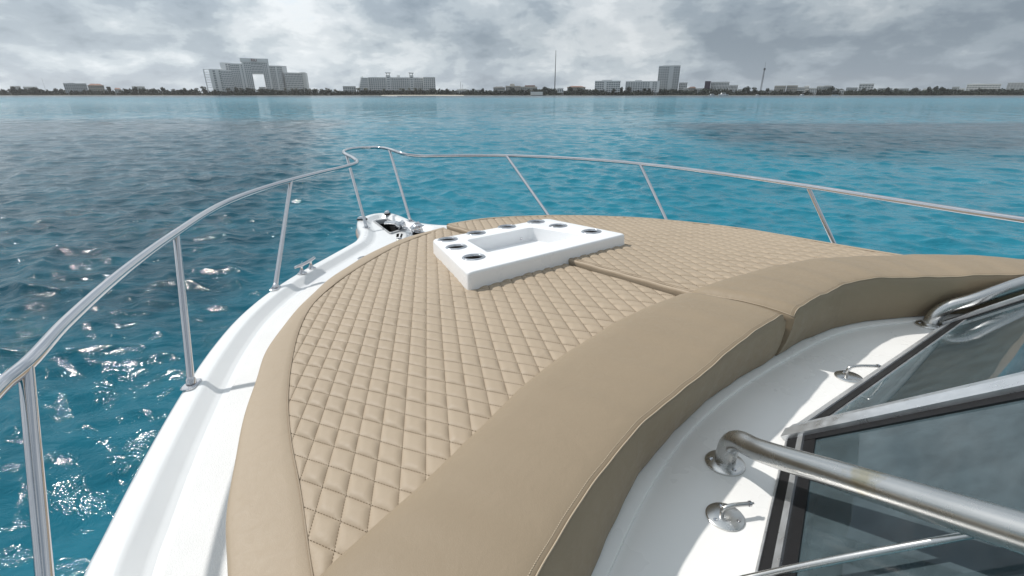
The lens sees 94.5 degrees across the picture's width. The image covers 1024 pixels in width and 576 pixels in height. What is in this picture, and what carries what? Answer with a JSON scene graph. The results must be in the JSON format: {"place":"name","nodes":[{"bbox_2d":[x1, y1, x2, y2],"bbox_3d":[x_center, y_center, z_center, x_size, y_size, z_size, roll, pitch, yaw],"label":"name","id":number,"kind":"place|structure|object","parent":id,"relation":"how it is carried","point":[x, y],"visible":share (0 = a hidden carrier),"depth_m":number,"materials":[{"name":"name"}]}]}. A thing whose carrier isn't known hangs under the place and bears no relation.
{"place":"outdoors","nodes":[
{"label":"outdoors","id":0,"kind":"place"},
{"bbox_2d":[381,95,463,95],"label":"beach","id":1,"kind":"structure","parent":0,"point":[422,95],"depth_m":810.86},
{"bbox_2d":[11,94,995,94],"bbox_3d":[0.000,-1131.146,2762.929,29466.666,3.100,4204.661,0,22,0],"label":"land","id":2,"kind":"structure","parent":0,"point":[455,94],"depth_m":854.41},
{"bbox_2d":[63,83,87,94],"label":"shore house","id":3,"kind":"structure","parent":2,"relation":"on","point":[77,87],"depth_m":832.74,"materials":[{"name":"grey concrete"}]},
{"bbox_2d":[64,84,87,94],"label":"windows","id":4,"kind":"structure","parent":3,"relation":"in","point":[64,84],"depth_m":834.44,"materials":[{"name":"grey glass"}]},
{"bbox_2d":[87,84,104,91],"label":"shore house","id":5,"kind":"structure","parent":2,"relation":"on","point":[96,87],"depth_m":852.57,"materials":[{"name":"grey concrete"}]},
{"bbox_2d":[88,86,103,91],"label":"windows","id":6,"kind":"structure","parent":5,"relation":"in","point":[88,86],"depth_m":852.36,"materials":[{"name":"grey glass"}]},
{"bbox_2d":[132,86,144,92],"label":"shore house","id":7,"kind":"structure","parent":2,"relation":"on","point":[141,87],"depth_m":969.27,"materials":[{"name":"grey concrete"}]},
{"bbox_2d":[203,58,308,94],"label":"arch hotel","id":8,"kind":"structure","parent":2,"relation":"on","point":[231,76],"depth_m":846.34,"materials":[{"name":"white concrete"}]},
{"bbox_2d":[212,70,224,91],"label":"windows","id":9,"kind":"structure","parent":8,"relation":"in","point":[216,84],"depth_m":838.94,"materials":[{"name":"grey glass"}]},
{"bbox_2d":[221,71,234,94],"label":"windows","id":10,"kind":"structure","parent":8,"relation":"in","point":[221,71],"depth_m":840.37,"materials":[{"name":"grey glass"}]},
{"bbox_2d":[230,65,245,88],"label":"windows","id":11,"kind":"structure","parent":8,"relation":"in","point":[234,76],"depth_m":842.43,"materials":[{"name":"grey glass"}]},
{"bbox_2d":[244,63,254,88],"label":"windows","id":12,"kind":"structure","parent":8,"relation":"in","point":[244,63],"depth_m":845.72,"materials":[{"name":"grey glass"}]},
{"bbox_2d":[251,63,262,72],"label":"windows","id":13,"kind":"structure","parent":8,"relation":"in","point":[251,63],"depth_m":846.34,"materials":[{"name":"grey glass"}]},
{"bbox_2d":[262,63,270,88],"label":"windows","id":14,"kind":"structure","parent":8,"relation":"in","point":[262,63],"depth_m":854.86,"materials":[{"name":"grey glass"}]},
{"bbox_2d":[270,67,283,90],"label":"windows","id":15,"kind":"structure","parent":8,"relation":"in","point":[279,72],"depth_m":868.74,"materials":[{"name":"grey glass"}]},
{"bbox_2d":[285,74,303,90],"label":"windows","id":16,"kind":"structure","parent":8,"relation":"in","point":[285,74],"depth_m":885.23,"materials":[{"name":"grey glass"}]},
{"bbox_2d":[343,86,355,93],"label":"shore house","id":17,"kind":"structure","parent":2,"relation":"on","point":[349,88],"depth_m":834.63,"materials":[{"name":"grey concrete"}]},
{"bbox_2d":[358,72,435,94],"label":"beach hotel","id":18,"kind":"structure","parent":2,"relation":"on","point":[388,82],"depth_m":854.48,"materials":[{"name":"white concrete"}]},
{"bbox_2d":[368,78,422,92],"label":"windows","id":19,"kind":"structure","parent":18,"relation":"in","point":[393,82],"depth_m":854.44,"materials":[{"name":"grey glass"}]},
{"bbox_2d":[423,78,434,90],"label":"windows","id":20,"kind":"structure","parent":18,"relation":"in","point":[423,78],"depth_m":857.37,"materials":[{"name":"grey glass"}]},
{"bbox_2d":[457,89,468,94],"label":"shore house","id":21,"kind":"structure","parent":2,"relation":"on","point":[460,90],"depth_m":830.62,"materials":[{"name":"white concrete"}]},
{"bbox_2d":[493,86,504,94],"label":"shore house","id":22,"kind":"structure","parent":2,"relation":"on","point":[499,88],"depth_m":830.63,"materials":[{"name":"grey concrete"}]},
{"bbox_2d":[506,84,519,94],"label":"shore house","id":23,"kind":"structure","parent":2,"relation":"on","point":[516,88],"depth_m":843.78,"materials":[{"name":"grey concrete"}]},
{"bbox_2d":[506,87,519,94],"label":"windows","id":24,"kind":"structure","parent":23,"relation":"in","point":[507,88],"depth_m":844.49,"materials":[{"name":"grey glass"}]},
{"bbox_2d":[520,85,536,94],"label":"shore house","id":25,"kind":"structure","parent":2,"relation":"on","point":[530,87],"depth_m":834.53,"materials":[{"name":"grey concrete"}]},
{"bbox_2d":[554,56,555,91],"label":"mast","id":26,"kind":"object","parent":2,"relation":"on","point":[555,73],"visible":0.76,"depth_m":818.73,"materials":[{"name":"grey metal"}]},
{"bbox_2d":[567,86,584,90],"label":"shore house","id":27,"kind":"structure","parent":2,"relation":"on","point":[576,87],"depth_m":858.46,"materials":[{"name":"grey concrete"}]},
{"bbox_2d":[595,80,620,94],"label":"apartment block","id":28,"kind":"structure","parent":2,"relation":"on","point":[608,85],"depth_m":832.83,"materials":[{"name":"grey concrete"}]},
{"bbox_2d":[595,82,619,94],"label":"windows","id":29,"kind":"structure","parent":28,"relation":"in","point":[595,82],"depth_m":833.63,"materials":[{"name":"grey glass"}]},
{"bbox_2d":[625,80,659,94],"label":"apartment block","id":30,"kind":"structure","parent":2,"relation":"on","point":[640,85],"depth_m":832.68,"materials":[{"name":"grey concrete"}]},
{"bbox_2d":[626,82,656,94],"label":"windows","id":31,"kind":"structure","parent":30,"relation":"in","point":[627,83],"depth_m":834.14,"materials":[{"name":"grey glass"}]},
{"bbox_2d":[657,65,680,90],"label":"tower block","id":32,"kind":"structure","parent":2,"relation":"on","point":[668,76],"depth_m":854.53,"materials":[{"name":"grey concrete"}]},
{"bbox_2d":[658,67,679,89],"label":"windows","id":33,"kind":"structure","parent":32,"relation":"in","point":[659,67],"depth_m":856.11,"materials":[{"name":"grey glass"}]},
{"bbox_2d":[678,82,687,90],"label":"shore house","id":34,"kind":"structure","parent":2,"relation":"on","point":[682,85],"depth_m":869.40,"materials":[{"name":"white concrete"}]},
{"bbox_2d":[704,81,710,88],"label":"plum block","id":35,"kind":"structure","parent":2,"relation":"on","point":[707,84],"depth_m":854.44,"materials":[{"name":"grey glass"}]},
{"bbox_2d":[710,82,729,90],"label":"shore house","id":36,"kind":"structure","parent":2,"relation":"on","point":[719,85],"depth_m":855.77,"materials":[{"name":"grey concrete"}]},
{"bbox_2d":[711,83,728,90],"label":"windows","id":37,"kind":"structure","parent":36,"relation":"in","point":[711,83],"depth_m":857.05,"materials":[{"name":"grey glass"}]},
{"bbox_2d":[729,85,737,91],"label":"shore house","id":38,"kind":"structure","parent":2,"relation":"on","point":[733,88],"depth_m":861.71,"materials":[{"name":"grey concrete"}]},
{"bbox_2d":[774,86,785,92],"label":"shore house","id":39,"kind":"structure","parent":2,"relation":"on","point":[778,88],"depth_m":834.09,"materials":[{"name":"grey concrete"}]},
{"bbox_2d":[786,85,797,94],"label":"shore house","id":40,"kind":"structure","parent":2,"relation":"on","point":[793,88],"depth_m":836.82,"materials":[{"name":"grey concrete"}]},
{"bbox_2d":[797,87,804,93],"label":"white villa","id":41,"kind":"object","parent":2,"relation":"on","point":[801,89],"visible":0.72,"depth_m":830.37,"materials":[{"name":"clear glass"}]},
{"bbox_2d":[808,88,816,94],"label":"white villa","id":42,"kind":"object","parent":2,"relation":"on","point":[813,90],"visible":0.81,"depth_m":826.66,"materials":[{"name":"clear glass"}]},
{"bbox_2d":[832,90,843,94],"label":"shore house","id":43,"kind":"structure","parent":2,"relation":"on","point":[842,91],"depth_m":830.86,"materials":[{"name":"grey concrete"}]},
{"bbox_2d":[846,87,857,90],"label":"shore house","id":44,"kind":"structure","parent":2,"relation":"on","point":[852,88],"depth_m":857.22,"materials":[{"name":"grey concrete"}]},
{"bbox_2d":[858,83,874,92],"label":"office block","id":45,"kind":"structure","parent":2,"relation":"on","point":[867,86],"depth_m":847.25,"materials":[{"name":"grey concrete"}]},
{"bbox_2d":[858,85,873,92],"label":"windows","id":46,"kind":"structure","parent":45,"relation":"in","point":[860,85],"depth_m":848.62,"materials":[{"name":"grey glass"}]},
{"bbox_2d":[893,88,908,90],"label":"shore house","id":47,"kind":"structure","parent":2,"relation":"on","point":[905,89],"depth_m":865.06,"materials":[{"name":"grey concrete"}]},
{"bbox_2d":[965,84,1001,92],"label":"apartment block","id":48,"kind":"structure","parent":2,"relation":"on","point":[969,87],"depth_m":921.01,"materials":[{"name":"grey concrete"}]},
{"bbox_2d":[966,85,1000,92],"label":"windows","id":49,"kind":"structure","parent":48,"relation":"in","point":[967,85],"depth_m":922.41,"materials":[{"name":"grey glass"}]},
{"bbox_2d":[1006,82,1023,90],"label":"apartment block","id":50,"kind":"structure","parent":2,"relation":"on","point":[1015,86],"depth_m":1399.69,"materials":[{"name":"grey concrete"}]},
{"bbox_2d":[1006,83,1023,89],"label":"windows","id":51,"kind":"structure","parent":50,"relation":"in","point":[1008,83],"depth_m":1400.51,"materials":[{"name":"grey glass"}]},
{"bbox_2d":[0,96,1023,575],"bbox_3d":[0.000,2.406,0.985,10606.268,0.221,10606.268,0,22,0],"label":"sea","id":52,"kind":"structure","parent":0,"point":[96,190],"depth_m":13.63,"materials":[{"name":"liquid"}]},
{"bbox_2d":[0,146,1023,575],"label":"motor boat","id":53,"kind":"object","parent":52,"relation":"on","point":[892,446],"visible":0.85,"depth_m":1.17,"materials":[{"name":"plastic"}]},
{"bbox_2d":[226,227,674,575],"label":"sun pad cushion","id":54,"kind":"object","parent":53,"relation":"on","point":[391,376],"visible":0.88,"depth_m":1.54,"materials":[{"name":"beige leather"}]},
{"bbox_2d":[433,219,623,289],"bbox_3d":[0.021,-0.202,2.912,1.159,0.214,0.786,-16,23,-34],"label":"drinks console","id":55,"kind":"object","parent":53,"relation":"on","point":[473,260],"visible":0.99,"depth_m":2.74,"materials":[{"name":"white plastic"}]},
{"bbox_2d":[320,292,785,575],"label":"bolster cushion","id":56,"kind":"object","parent":53,"relation":"on","point":[537,474],"visible":1,"depth_m":1.05,"materials":[{"name":"beige leather"}]},
{"bbox_2d":[447,215,901,295],"bbox_3d":[1.024,-0.246,3.008,1.577,0.146,3.107,-16,23,-34],"label":"sun pad cushion","id":57,"kind":"object","parent":53,"relation":"on","point":[675,257],"visible":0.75,"depth_m":2.73,"materials":[{"name":"beige leather"}]},
{"bbox_2d":[692,254,1023,355],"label":"bolster cushion","id":58,"kind":"object","parent":53,"relation":"on","point":[808,298],"visible":0.96,"depth_m":1.97,"materials":[{"name":"beige leather"}]},
{"bbox_2d":[0,95,1023,95],"bbox_3d":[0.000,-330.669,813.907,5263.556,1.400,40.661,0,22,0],"label":"shore bank","id":59,"kind":"structure","parent":0,"point":[511,95],"depth_m":819.02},
{"bbox_2d":[0,88,1023,94],"bbox_3d":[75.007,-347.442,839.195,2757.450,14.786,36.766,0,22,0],"label":"shore woodland","id":60,"kind":"object","parent":59,"relation":"on","point":[261,91],"visible":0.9,"depth_m":829.71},
{"bbox_2d":[531,92,542,94],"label":"boat shed","id":61,"kind":"object","parent":59,"relation":"on","point":[536,93],"visible":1,"depth_m":817.47,"materials":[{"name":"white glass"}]},
{"bbox_2d":[0,0,1023,92],"label":"sky","id":62,"kind":"structure","parent":0,"point":[167,44],"materials":[{"name":"grey"}]}
]}

